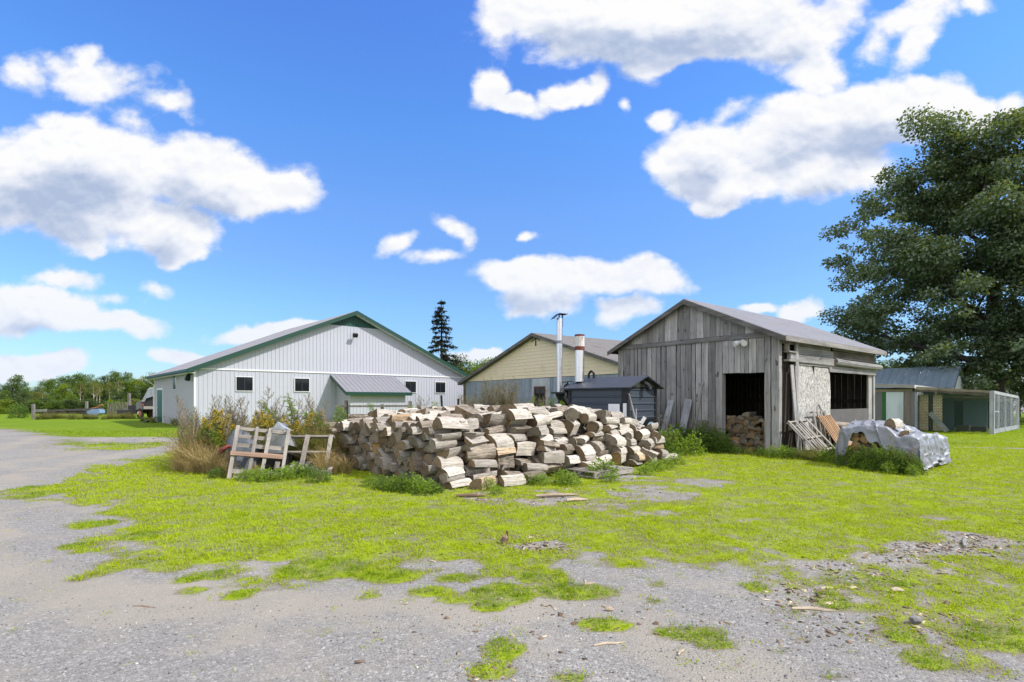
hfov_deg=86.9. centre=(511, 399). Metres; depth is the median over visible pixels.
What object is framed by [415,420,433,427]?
firewood log
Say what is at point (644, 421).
black drum
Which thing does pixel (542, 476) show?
weed
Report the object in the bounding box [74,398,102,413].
leafy bush
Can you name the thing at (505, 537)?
stick
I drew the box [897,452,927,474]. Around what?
leafy weed
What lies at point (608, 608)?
stick
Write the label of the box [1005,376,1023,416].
leafy tree
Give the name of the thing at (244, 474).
weed
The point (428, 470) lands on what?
firewood log
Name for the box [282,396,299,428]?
weed
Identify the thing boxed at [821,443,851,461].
leafy weed
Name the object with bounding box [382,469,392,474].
firewood log
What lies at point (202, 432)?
weed
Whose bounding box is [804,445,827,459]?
weed
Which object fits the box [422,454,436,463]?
firewood log
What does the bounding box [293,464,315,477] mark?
leafy weed
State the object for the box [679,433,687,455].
weed
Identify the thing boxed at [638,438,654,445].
firewood log
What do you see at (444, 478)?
firewood log
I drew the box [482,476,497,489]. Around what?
weed
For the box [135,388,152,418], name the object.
old truck
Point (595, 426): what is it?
firewood log
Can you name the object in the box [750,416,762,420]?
firewood log
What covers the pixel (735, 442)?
firewood log
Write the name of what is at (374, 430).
firewood log
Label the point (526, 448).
firewood log
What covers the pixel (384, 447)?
firewood log
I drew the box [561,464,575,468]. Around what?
firewood log
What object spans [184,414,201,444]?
weed
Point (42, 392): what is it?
birch tree
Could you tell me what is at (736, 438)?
firewood log
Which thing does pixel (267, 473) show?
weed
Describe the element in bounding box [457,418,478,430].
firewood log
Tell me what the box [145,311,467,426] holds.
steel barn
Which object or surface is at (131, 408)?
flat trailer
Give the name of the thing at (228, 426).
weed
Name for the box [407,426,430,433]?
firewood log
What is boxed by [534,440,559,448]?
firewood log
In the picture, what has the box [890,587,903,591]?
stick
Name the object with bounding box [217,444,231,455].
red hose
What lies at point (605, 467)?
weed
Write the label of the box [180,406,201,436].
weed
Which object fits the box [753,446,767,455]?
leafy weed
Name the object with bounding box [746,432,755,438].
firewood log
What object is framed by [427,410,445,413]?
firewood log
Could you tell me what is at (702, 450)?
weed
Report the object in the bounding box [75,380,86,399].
birch tree
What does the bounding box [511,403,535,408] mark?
firewood log
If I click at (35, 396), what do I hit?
leafy tree
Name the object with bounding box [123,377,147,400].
leafy tree
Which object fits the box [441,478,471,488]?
firewood log
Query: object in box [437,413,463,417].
firewood log
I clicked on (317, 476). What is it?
leafy weed
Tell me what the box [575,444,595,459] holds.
firewood log
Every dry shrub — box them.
[415,396,430,406]
[457,391,470,404]
[463,392,476,404]
[473,384,493,404]
[482,377,500,405]
[493,379,506,404]
[496,375,518,403]
[502,384,524,404]
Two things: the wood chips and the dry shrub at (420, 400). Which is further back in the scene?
the dry shrub at (420, 400)
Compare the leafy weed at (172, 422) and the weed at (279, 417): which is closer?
the weed at (279, 417)
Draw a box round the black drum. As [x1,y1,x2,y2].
[640,416,658,430]
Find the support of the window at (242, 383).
in the steel barn at (356, 358)
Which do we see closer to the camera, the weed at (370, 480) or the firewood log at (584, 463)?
the weed at (370, 480)
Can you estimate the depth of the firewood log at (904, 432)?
12.24 m
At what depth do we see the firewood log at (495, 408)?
12.41 m
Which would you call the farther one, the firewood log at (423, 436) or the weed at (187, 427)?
the weed at (187, 427)
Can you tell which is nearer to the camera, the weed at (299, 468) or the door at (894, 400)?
the weed at (299, 468)
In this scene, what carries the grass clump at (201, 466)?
on the ground at (28, 458)
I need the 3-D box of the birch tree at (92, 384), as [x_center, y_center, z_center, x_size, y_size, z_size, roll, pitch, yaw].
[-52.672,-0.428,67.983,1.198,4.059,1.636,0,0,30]
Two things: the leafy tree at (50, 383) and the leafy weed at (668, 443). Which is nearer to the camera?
the leafy weed at (668, 443)
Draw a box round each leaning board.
[661,399,673,433]
[677,399,692,436]
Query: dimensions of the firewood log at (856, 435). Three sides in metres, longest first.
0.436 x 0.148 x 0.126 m
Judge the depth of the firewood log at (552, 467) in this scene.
11.20 m
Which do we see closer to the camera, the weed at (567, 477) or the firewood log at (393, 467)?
the weed at (567, 477)
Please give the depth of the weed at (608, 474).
10.47 m
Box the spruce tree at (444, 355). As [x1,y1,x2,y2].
[427,301,462,370]
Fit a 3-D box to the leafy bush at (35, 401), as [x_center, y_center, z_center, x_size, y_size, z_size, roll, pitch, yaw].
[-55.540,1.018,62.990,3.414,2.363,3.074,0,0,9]
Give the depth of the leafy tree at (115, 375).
83.75 m
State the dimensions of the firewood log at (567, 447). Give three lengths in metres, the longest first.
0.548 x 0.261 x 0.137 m
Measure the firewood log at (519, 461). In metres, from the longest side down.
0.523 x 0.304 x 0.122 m
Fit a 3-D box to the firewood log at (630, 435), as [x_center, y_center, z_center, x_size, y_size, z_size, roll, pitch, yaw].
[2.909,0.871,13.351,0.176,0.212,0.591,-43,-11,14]
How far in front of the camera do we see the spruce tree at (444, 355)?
55.80 m
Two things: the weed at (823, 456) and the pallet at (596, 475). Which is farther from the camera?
the weed at (823, 456)
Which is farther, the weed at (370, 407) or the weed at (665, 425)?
the weed at (665, 425)
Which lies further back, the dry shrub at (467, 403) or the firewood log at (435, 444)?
the dry shrub at (467, 403)
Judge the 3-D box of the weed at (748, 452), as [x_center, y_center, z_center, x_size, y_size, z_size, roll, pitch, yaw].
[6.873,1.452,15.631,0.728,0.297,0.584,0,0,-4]
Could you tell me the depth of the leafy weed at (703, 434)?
16.62 m
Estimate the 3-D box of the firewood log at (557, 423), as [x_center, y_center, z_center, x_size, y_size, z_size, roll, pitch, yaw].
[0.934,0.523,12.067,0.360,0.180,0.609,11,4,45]
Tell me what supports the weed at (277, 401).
on the ground at (28, 458)
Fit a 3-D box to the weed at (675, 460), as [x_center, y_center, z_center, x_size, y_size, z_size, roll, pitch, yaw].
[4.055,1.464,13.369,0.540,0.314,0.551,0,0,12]
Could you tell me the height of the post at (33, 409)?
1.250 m
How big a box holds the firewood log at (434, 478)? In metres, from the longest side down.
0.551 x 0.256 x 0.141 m
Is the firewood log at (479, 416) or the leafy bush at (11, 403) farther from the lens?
the leafy bush at (11, 403)
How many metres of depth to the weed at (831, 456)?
13.49 m
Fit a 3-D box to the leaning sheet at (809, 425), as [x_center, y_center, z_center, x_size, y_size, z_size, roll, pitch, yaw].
[9.124,1.045,16.530,1.160,0.950,0.032,0,-8,-39]
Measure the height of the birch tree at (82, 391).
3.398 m
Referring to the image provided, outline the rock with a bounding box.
[909,614,921,623]
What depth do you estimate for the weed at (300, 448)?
12.62 m
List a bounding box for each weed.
[30,414,44,419]
[32,411,55,418]
[42,411,67,418]
[59,412,81,418]
[86,414,97,418]
[92,411,118,418]
[118,412,137,418]
[137,419,225,446]
[148,416,159,422]
[149,415,234,456]
[151,431,223,461]
[155,429,229,459]
[156,416,252,441]
[169,418,177,424]
[175,396,186,439]
[175,426,187,450]
[176,400,199,437]
[177,415,196,448]
[179,398,201,438]
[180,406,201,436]
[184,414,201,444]
[196,409,226,451]
[197,425,207,444]
[201,403,216,443]
[205,394,232,434]
[206,410,225,446]
[206,467,225,478]
[210,395,222,413]
[212,430,226,456]
[214,437,223,457]
[215,413,232,451]
[218,424,235,458]
[219,415,233,446]
[220,398,241,429]
[221,398,232,427]
[225,395,240,428]
[230,426,339,458]
[234,467,256,480]
[235,400,248,424]
[236,398,250,434]
[236,412,249,432]
[240,418,323,461]
[244,465,272,482]
[245,417,326,449]
[249,416,259,433]
[251,387,273,432]
[251,427,264,463]
[252,410,261,422]
[255,468,280,482]
[257,400,276,422]
[257,410,271,441]
[258,399,267,427]
[258,413,271,464]
[258,423,336,461]
[266,410,281,422]
[266,414,275,427]
[268,396,280,419]
[269,425,349,461]
[271,465,295,480]
[272,433,363,461]
[274,402,284,423]
[277,422,342,456]
[279,412,290,424]
[280,461,308,479]
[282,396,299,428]
[286,393,313,428]
[289,430,342,461]
[290,399,302,431]
[292,412,314,445]
[292,430,348,459]
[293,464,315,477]
[301,412,311,429]
[304,395,328,420]
[305,466,333,482]
[306,393,319,428]
[308,409,329,428]
[310,431,318,460]
[316,401,328,429]
[332,409,340,421]
[334,406,345,421]
[362,473,378,486]
[367,402,373,410]
[371,474,389,489]
[381,474,403,491]
[390,471,419,491]
[397,472,430,493]
[412,477,439,495]
[427,482,445,494]
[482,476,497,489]
[489,485,503,494]
[523,473,536,484]
[530,472,551,485]
[550,468,573,485]
[558,471,583,486]
[585,456,619,477]
[600,471,619,482]
[636,463,655,475]
[644,458,666,470]
[656,457,674,468]
[657,431,680,454]
[658,424,687,456]
[663,416,671,438]
[663,422,696,449]
[666,453,686,464]
[678,426,708,451]
[679,430,708,455]
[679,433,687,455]
[681,421,721,451]
[699,427,732,452]
[700,412,711,441]
[709,415,717,451]
[711,436,734,452]
[728,444,745,454]
[738,446,754,454]
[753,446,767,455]
[761,444,781,457]
[767,442,795,458]
[782,446,801,458]
[789,446,816,459]
[791,450,802,459]
[801,451,825,461]
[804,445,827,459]
[812,451,833,462]
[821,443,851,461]
[825,451,839,463]
[833,447,859,466]
[847,453,860,468]
[848,444,879,468]
[858,448,885,470]
[858,459,874,470]
[867,444,900,471]
[871,442,883,466]
[877,446,913,473]
[879,460,898,474]
[888,436,900,465]
[888,450,918,474]
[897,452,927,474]
[905,464,920,476]
[907,438,917,458]
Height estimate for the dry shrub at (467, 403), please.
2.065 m
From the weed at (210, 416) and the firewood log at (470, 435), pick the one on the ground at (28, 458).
the weed at (210, 416)
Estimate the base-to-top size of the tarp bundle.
1.015 m
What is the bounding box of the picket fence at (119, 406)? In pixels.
[107,401,131,414]
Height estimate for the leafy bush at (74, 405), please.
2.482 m
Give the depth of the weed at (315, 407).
14.01 m
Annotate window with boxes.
[172,376,176,389]
[235,376,252,390]
[294,378,309,391]
[404,381,415,392]
[435,382,445,392]
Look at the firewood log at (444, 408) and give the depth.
12.87 m
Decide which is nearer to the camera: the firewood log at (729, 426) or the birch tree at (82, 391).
the firewood log at (729, 426)
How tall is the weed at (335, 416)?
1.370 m
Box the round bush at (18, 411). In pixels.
[7,402,30,417]
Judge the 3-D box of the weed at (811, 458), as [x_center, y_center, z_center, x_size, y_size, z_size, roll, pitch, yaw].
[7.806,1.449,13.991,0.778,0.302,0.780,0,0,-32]
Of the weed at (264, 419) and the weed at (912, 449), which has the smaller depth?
the weed at (912, 449)
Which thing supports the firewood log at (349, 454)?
on the firewood log
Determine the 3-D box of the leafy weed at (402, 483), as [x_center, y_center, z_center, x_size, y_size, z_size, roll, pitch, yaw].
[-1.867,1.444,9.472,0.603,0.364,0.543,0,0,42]
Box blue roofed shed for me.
[875,366,965,388]
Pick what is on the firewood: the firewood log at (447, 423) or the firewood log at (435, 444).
the firewood log at (447, 423)
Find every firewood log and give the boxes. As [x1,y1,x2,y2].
[323,422,335,427]
[326,428,338,439]
[339,421,351,430]
[339,434,355,444]
[340,442,354,447]
[345,452,352,461]
[347,418,362,421]
[348,421,359,428]
[349,414,372,417]
[349,429,359,434]
[349,445,361,454]
[352,422,361,430]
[352,433,358,439]
[353,456,366,469]
[358,435,369,442]
[359,418,371,425]
[359,425,370,436]
[360,442,371,450]
[360,464,367,469]
[361,452,368,460]
[365,421,372,433]
[367,452,376,460]
[369,431,380,442]
[370,427,380,433]
[370,460,376,471]
[371,443,380,453]
[372,423,390,429]
[372,466,382,473]
[373,409,395,417]
[373,416,389,423]
[375,457,393,469]
[377,448,391,456]
[378,436,389,445]
[379,427,395,437]
[380,444,387,451]
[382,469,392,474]
[386,414,411,424]
[387,462,400,471]
[388,433,395,448]
[391,421,417,430]
[392,447,412,465]
[394,426,412,442]
[394,440,414,450]
[394,449,414,460]
[394,469,410,477]
[398,408,417,412]
[400,465,409,471]
[402,422,416,429]
[402,457,409,466]
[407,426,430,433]
[408,416,415,420]
[409,409,418,412]
[409,436,428,447]
[409,460,424,473]
[410,451,429,460]
[414,446,425,451]
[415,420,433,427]
[416,406,427,409]
[416,408,441,414]
[416,412,437,421]
[418,432,434,439]
[420,465,440,475]
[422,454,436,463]
[422,462,431,468]
[423,427,450,434]
[424,445,435,453]
[426,475,438,481]
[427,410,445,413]
[428,438,456,451]
[432,417,468,430]
[432,456,463,468]
[434,431,461,440]
[435,446,462,458]
[436,466,464,476]
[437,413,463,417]
[439,473,464,482]
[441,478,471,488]
[442,406,454,410]
[454,404,482,418]
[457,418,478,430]
[462,443,486,450]
[464,432,484,438]
[464,436,488,445]
[465,443,495,461]
[466,471,496,480]
[467,459,497,466]
[469,404,489,408]
[469,476,495,489]
[472,412,496,421]
[479,413,507,426]
[482,425,505,435]
[484,433,514,447]
[487,405,499,411]
[490,463,510,472]
[493,453,514,468]
[496,447,515,454]
[496,471,520,477]
[497,473,525,486]
[499,404,511,410]
[501,409,533,419]
[505,419,527,427]
[505,425,531,433]
[507,433,527,440]
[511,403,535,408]
[513,441,535,455]
[514,458,532,464]
[521,463,547,472]
[522,407,548,414]
[524,433,553,441]
[524,470,545,482]
[526,425,548,436]
[527,412,551,426]
[530,455,562,472]
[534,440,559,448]
[536,445,555,450]
[537,450,564,462]
[547,419,564,427]
[547,427,566,433]
[549,405,567,415]
[550,411,562,418]
[551,434,564,437]
[553,437,567,443]
[556,444,574,450]
[556,449,573,454]
[560,419,579,435]
[561,454,581,464]
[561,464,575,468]
[565,406,578,420]
[568,404,586,409]
[568,436,585,446]
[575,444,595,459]
[576,435,588,442]
[577,459,602,467]
[578,409,590,418]
[580,413,596,423]
[581,454,596,460]
[584,431,603,437]
[586,421,602,432]
[586,440,606,451]
[589,436,604,441]
[594,410,610,419]
[596,450,609,456]
[596,454,611,462]
[600,417,619,424]
[601,424,617,432]
[603,433,626,445]
[604,429,619,434]
[605,442,613,449]
[607,446,627,453]
[611,452,625,464]
[615,423,629,429]
[618,428,633,434]
[620,417,631,423]
[624,416,639,426]
[624,459,643,466]
[625,432,633,439]
[625,438,636,445]
[625,445,640,452]
[626,451,644,460]
[629,424,636,430]
[634,429,649,440]
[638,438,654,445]
[638,443,654,449]
[641,422,658,430]
[641,447,658,458]
[643,456,656,464]
[649,436,664,442]
[650,430,660,438]
[651,443,663,449]
[654,448,668,458]
[657,453,678,460]
[726,424,732,429]
[727,417,736,424]
[727,431,735,436]
[731,426,740,432]
[731,436,739,440]
[731,440,742,445]
[734,418,743,423]
[739,428,749,433]
[739,436,750,440]
[742,412,756,416]
[743,420,751,425]
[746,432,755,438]
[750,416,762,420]
[850,441,862,446]
[851,436,860,440]
[852,432,862,436]
[860,436,868,442]
[884,418,903,428]
[899,430,910,435]
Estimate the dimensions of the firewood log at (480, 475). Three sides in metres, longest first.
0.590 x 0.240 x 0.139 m
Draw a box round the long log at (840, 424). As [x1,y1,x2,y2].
[832,422,848,426]
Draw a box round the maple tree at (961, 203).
[816,102,1023,396]
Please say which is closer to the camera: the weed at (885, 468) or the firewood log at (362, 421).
the weed at (885, 468)
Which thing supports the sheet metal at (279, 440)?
on the pallet at (302, 452)
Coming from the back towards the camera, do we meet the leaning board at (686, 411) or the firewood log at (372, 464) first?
the leaning board at (686, 411)
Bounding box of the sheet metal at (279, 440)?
[265,422,296,452]
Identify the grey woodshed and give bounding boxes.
[607,299,886,452]
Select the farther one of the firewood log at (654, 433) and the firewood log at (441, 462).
the firewood log at (654, 433)
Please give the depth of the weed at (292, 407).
13.37 m
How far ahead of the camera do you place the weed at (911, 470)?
11.39 m
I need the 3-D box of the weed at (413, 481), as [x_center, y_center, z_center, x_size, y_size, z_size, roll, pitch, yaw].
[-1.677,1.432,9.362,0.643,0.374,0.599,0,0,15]
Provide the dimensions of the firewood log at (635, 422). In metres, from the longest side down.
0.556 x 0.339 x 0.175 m
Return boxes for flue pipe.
[551,313,572,405]
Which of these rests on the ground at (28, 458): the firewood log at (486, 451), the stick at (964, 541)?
the stick at (964, 541)
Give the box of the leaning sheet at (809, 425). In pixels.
[800,418,818,449]
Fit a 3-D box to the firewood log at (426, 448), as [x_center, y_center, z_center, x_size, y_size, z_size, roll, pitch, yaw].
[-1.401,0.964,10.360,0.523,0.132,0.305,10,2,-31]
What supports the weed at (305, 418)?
on the ground at (28, 458)
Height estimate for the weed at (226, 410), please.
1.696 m
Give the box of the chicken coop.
[875,383,1018,433]
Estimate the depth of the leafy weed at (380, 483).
9.64 m
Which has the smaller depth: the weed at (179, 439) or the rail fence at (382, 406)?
the weed at (179, 439)
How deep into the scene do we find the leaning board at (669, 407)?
18.26 m
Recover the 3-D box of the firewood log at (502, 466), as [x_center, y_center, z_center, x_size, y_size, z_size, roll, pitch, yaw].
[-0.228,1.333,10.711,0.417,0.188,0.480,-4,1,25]
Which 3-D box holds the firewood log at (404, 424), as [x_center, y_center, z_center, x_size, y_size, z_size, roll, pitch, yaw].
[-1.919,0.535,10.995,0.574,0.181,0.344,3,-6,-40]
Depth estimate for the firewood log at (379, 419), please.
11.94 m
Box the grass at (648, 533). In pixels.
[0,429,1023,681]
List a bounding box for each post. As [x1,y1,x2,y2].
[31,404,34,418]
[127,393,130,409]
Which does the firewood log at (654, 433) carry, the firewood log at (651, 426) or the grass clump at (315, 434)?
the firewood log at (651, 426)
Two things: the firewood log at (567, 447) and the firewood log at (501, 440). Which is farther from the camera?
the firewood log at (567, 447)
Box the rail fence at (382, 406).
[335,400,419,418]
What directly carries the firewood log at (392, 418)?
on the firewood log
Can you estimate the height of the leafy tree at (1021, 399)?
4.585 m
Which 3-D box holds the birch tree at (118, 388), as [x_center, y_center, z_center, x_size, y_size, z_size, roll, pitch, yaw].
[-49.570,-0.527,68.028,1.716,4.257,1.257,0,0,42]
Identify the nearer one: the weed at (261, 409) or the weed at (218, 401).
the weed at (261, 409)
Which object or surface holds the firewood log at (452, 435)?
on the firewood log at (435, 444)
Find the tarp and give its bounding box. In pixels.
[835,419,952,469]
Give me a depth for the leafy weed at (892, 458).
11.82 m
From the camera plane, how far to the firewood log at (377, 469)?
11.57 m
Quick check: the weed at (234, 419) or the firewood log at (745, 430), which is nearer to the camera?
the weed at (234, 419)
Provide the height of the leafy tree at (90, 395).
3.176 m
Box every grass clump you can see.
[138,439,204,465]
[150,427,216,454]
[152,434,226,470]
[160,452,187,471]
[165,454,199,473]
[167,441,213,472]
[169,443,224,473]
[187,443,228,474]
[199,450,245,473]
[219,458,240,476]
[264,423,348,447]
[284,443,348,465]
[295,427,343,453]
[297,447,341,469]
[322,451,351,473]
[330,451,368,474]
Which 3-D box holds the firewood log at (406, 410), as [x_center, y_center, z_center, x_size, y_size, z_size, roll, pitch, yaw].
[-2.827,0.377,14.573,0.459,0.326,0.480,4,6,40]
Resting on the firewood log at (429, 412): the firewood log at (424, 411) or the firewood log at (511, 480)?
the firewood log at (424, 411)
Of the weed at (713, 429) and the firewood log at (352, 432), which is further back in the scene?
the weed at (713, 429)
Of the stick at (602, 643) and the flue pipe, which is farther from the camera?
the flue pipe
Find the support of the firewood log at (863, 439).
on the firewood log
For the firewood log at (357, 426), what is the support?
on the firewood log
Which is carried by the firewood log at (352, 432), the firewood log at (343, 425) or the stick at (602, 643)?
the firewood log at (343, 425)
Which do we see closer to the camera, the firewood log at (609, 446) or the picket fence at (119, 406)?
the firewood log at (609, 446)
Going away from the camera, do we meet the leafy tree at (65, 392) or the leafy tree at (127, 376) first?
the leafy tree at (65, 392)
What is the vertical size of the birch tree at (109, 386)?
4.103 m
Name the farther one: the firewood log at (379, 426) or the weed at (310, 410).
the weed at (310, 410)
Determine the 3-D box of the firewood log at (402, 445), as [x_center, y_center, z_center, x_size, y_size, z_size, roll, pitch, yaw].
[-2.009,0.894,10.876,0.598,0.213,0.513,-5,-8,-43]
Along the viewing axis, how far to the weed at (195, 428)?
12.94 m
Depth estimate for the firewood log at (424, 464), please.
10.22 m
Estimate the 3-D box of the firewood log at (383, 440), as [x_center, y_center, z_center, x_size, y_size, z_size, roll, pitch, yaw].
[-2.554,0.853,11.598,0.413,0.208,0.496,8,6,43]
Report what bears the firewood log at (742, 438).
on the firewood log
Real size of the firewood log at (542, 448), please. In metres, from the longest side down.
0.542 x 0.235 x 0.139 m
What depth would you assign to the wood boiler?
16.01 m
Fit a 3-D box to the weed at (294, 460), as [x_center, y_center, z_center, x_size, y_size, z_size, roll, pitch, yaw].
[-5.276,1.007,12.846,2.476,1.186,2.621,0,0,17]
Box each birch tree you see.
[38,388,45,397]
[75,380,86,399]
[81,387,87,400]
[85,381,100,403]
[92,383,100,399]
[94,382,103,401]
[104,380,113,398]
[113,379,124,393]
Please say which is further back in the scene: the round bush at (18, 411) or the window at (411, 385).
the round bush at (18, 411)
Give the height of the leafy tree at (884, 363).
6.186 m
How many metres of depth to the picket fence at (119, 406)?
56.07 m
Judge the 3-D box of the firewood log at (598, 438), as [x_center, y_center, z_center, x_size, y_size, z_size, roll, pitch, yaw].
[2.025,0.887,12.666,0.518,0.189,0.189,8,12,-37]
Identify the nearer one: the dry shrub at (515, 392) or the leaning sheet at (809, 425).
the leaning sheet at (809, 425)
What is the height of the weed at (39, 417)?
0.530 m
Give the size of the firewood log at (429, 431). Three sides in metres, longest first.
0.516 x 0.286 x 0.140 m
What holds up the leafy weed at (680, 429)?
on the ground at (28, 458)
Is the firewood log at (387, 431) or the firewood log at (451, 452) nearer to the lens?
the firewood log at (451, 452)
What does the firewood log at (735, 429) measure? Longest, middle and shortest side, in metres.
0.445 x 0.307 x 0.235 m
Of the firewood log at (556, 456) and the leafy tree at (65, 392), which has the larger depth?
the leafy tree at (65, 392)
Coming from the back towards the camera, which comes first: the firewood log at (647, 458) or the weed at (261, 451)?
the firewood log at (647, 458)
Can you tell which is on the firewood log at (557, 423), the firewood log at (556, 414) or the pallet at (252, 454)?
the firewood log at (556, 414)
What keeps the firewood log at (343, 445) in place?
on the firewood log
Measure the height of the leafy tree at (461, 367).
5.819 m
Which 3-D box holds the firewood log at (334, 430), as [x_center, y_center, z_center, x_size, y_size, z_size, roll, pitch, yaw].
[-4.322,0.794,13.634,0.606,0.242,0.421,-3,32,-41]
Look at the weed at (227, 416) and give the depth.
12.78 m
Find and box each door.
[157,390,161,421]
[534,386,544,405]
[886,392,903,422]
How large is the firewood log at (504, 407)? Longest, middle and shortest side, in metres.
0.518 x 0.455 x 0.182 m
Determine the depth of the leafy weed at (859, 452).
12.46 m
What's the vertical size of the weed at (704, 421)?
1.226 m
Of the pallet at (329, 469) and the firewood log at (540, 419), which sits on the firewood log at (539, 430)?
the firewood log at (540, 419)
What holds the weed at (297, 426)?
on the ground at (28, 458)
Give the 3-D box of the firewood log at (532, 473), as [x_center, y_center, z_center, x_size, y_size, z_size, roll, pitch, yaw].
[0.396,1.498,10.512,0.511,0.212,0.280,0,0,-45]
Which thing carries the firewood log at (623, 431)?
on the firewood log at (630, 435)
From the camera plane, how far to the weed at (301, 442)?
12.62 m
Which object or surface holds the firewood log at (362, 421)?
on the firewood log at (357, 426)
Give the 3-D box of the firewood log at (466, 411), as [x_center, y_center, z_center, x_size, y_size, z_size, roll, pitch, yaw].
[-0.925,0.326,11.500,0.531,0.270,0.589,26,9,19]
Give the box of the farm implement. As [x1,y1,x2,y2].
[83,405,104,414]
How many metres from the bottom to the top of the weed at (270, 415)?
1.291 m
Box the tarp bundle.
[225,426,260,469]
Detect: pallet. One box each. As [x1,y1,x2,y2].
[227,425,289,478]
[274,435,334,470]
[289,461,332,474]
[559,465,632,478]
[786,419,834,453]
[809,411,831,445]
[816,415,850,445]
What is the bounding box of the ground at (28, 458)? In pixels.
[0,402,1023,681]
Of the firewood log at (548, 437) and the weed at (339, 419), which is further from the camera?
the weed at (339, 419)
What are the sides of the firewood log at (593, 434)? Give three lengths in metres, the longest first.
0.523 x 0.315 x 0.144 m
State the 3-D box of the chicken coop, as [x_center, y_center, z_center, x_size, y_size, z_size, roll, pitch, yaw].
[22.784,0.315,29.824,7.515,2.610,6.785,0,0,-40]
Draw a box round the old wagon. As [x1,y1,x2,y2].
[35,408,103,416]
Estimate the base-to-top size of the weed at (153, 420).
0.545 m
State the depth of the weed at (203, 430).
12.95 m
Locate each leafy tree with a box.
[0,383,12,390]
[0,390,15,402]
[2,383,23,402]
[7,375,31,398]
[14,388,34,409]
[27,384,46,398]
[29,391,39,403]
[37,378,53,397]
[38,378,68,407]
[47,383,79,402]
[48,374,76,400]
[52,394,61,402]
[64,393,75,402]
[66,372,89,406]
[78,374,99,396]
[81,388,103,401]
[87,377,105,398]
[97,375,115,400]
[98,388,108,407]
[100,369,122,399]
[110,381,128,400]
[111,392,125,409]
[115,371,137,395]
[118,390,139,403]
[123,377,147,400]
[133,385,152,399]
[135,372,154,395]
[448,353,471,369]
[454,362,472,374]
[463,359,480,373]
[475,356,495,366]
[875,361,899,367]
[883,358,903,368]
[1005,374,1023,413]
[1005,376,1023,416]
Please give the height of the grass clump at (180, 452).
0.818 m
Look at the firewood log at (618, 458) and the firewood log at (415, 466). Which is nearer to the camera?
the firewood log at (415, 466)
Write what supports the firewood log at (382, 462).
on the firewood log
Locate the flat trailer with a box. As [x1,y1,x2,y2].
[117,405,150,416]
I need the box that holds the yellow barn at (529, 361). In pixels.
[457,333,621,405]
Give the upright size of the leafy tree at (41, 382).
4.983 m
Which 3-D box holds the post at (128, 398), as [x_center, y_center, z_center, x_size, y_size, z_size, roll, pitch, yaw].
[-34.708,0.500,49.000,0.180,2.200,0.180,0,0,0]
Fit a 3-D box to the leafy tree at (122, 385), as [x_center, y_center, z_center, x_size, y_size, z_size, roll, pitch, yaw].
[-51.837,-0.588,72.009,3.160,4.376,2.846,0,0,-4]
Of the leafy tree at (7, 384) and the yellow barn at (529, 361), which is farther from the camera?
the leafy tree at (7, 384)
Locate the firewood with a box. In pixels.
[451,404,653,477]
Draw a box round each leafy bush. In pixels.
[0,398,17,413]
[0,403,8,413]
[2,398,23,410]
[14,398,46,413]
[17,403,39,413]
[36,397,58,412]
[42,400,71,411]
[57,397,80,411]
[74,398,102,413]
[75,398,105,408]
[97,400,123,413]
[114,398,144,412]
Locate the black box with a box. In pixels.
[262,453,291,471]
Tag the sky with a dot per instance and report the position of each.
(182, 181)
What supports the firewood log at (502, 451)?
on the firewood log at (505, 458)
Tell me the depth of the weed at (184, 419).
13.89 m
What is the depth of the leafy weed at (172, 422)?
33.66 m
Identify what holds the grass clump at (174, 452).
on the ground at (28, 458)
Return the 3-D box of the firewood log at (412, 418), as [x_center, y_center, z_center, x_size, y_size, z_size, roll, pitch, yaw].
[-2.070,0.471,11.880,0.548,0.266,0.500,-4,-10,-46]
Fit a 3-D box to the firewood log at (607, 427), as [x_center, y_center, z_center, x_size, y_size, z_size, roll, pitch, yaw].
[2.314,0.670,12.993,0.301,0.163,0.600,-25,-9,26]
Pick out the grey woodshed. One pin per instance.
(720, 362)
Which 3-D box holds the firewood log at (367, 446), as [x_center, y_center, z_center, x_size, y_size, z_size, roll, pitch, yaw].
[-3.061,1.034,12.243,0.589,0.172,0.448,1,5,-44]
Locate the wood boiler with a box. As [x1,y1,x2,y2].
[562,334,664,423]
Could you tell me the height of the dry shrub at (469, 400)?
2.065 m
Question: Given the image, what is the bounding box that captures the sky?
[0,0,1023,399]
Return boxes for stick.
[456,493,483,496]
[499,531,508,543]
[535,493,578,496]
[566,497,587,501]
[593,641,624,645]
[605,606,613,610]
[791,606,836,610]
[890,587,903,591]
[961,538,966,547]
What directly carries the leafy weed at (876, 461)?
on the ground at (28, 458)
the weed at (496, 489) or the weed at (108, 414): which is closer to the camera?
the weed at (496, 489)
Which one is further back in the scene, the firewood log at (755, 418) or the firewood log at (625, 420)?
the firewood log at (755, 418)
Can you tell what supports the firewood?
on the ground at (28, 458)
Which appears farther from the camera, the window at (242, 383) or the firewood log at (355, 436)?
the window at (242, 383)
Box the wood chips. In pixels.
[158,474,1023,681]
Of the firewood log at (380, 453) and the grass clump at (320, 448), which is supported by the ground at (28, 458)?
the grass clump at (320, 448)
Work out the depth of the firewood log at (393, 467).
10.96 m
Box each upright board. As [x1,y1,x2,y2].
[790,365,800,453]
[794,366,801,449]
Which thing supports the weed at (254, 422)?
on the ground at (28, 458)
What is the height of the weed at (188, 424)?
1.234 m
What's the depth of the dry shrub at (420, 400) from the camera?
24.91 m
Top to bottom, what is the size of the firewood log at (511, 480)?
0.213 m
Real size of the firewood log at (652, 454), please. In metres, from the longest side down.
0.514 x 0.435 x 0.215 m
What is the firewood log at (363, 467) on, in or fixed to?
on the ground at (28, 458)
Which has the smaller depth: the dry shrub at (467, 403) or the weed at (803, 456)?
the weed at (803, 456)
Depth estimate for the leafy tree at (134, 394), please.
63.80 m
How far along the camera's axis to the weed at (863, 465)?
12.17 m
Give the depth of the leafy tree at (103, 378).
85.83 m

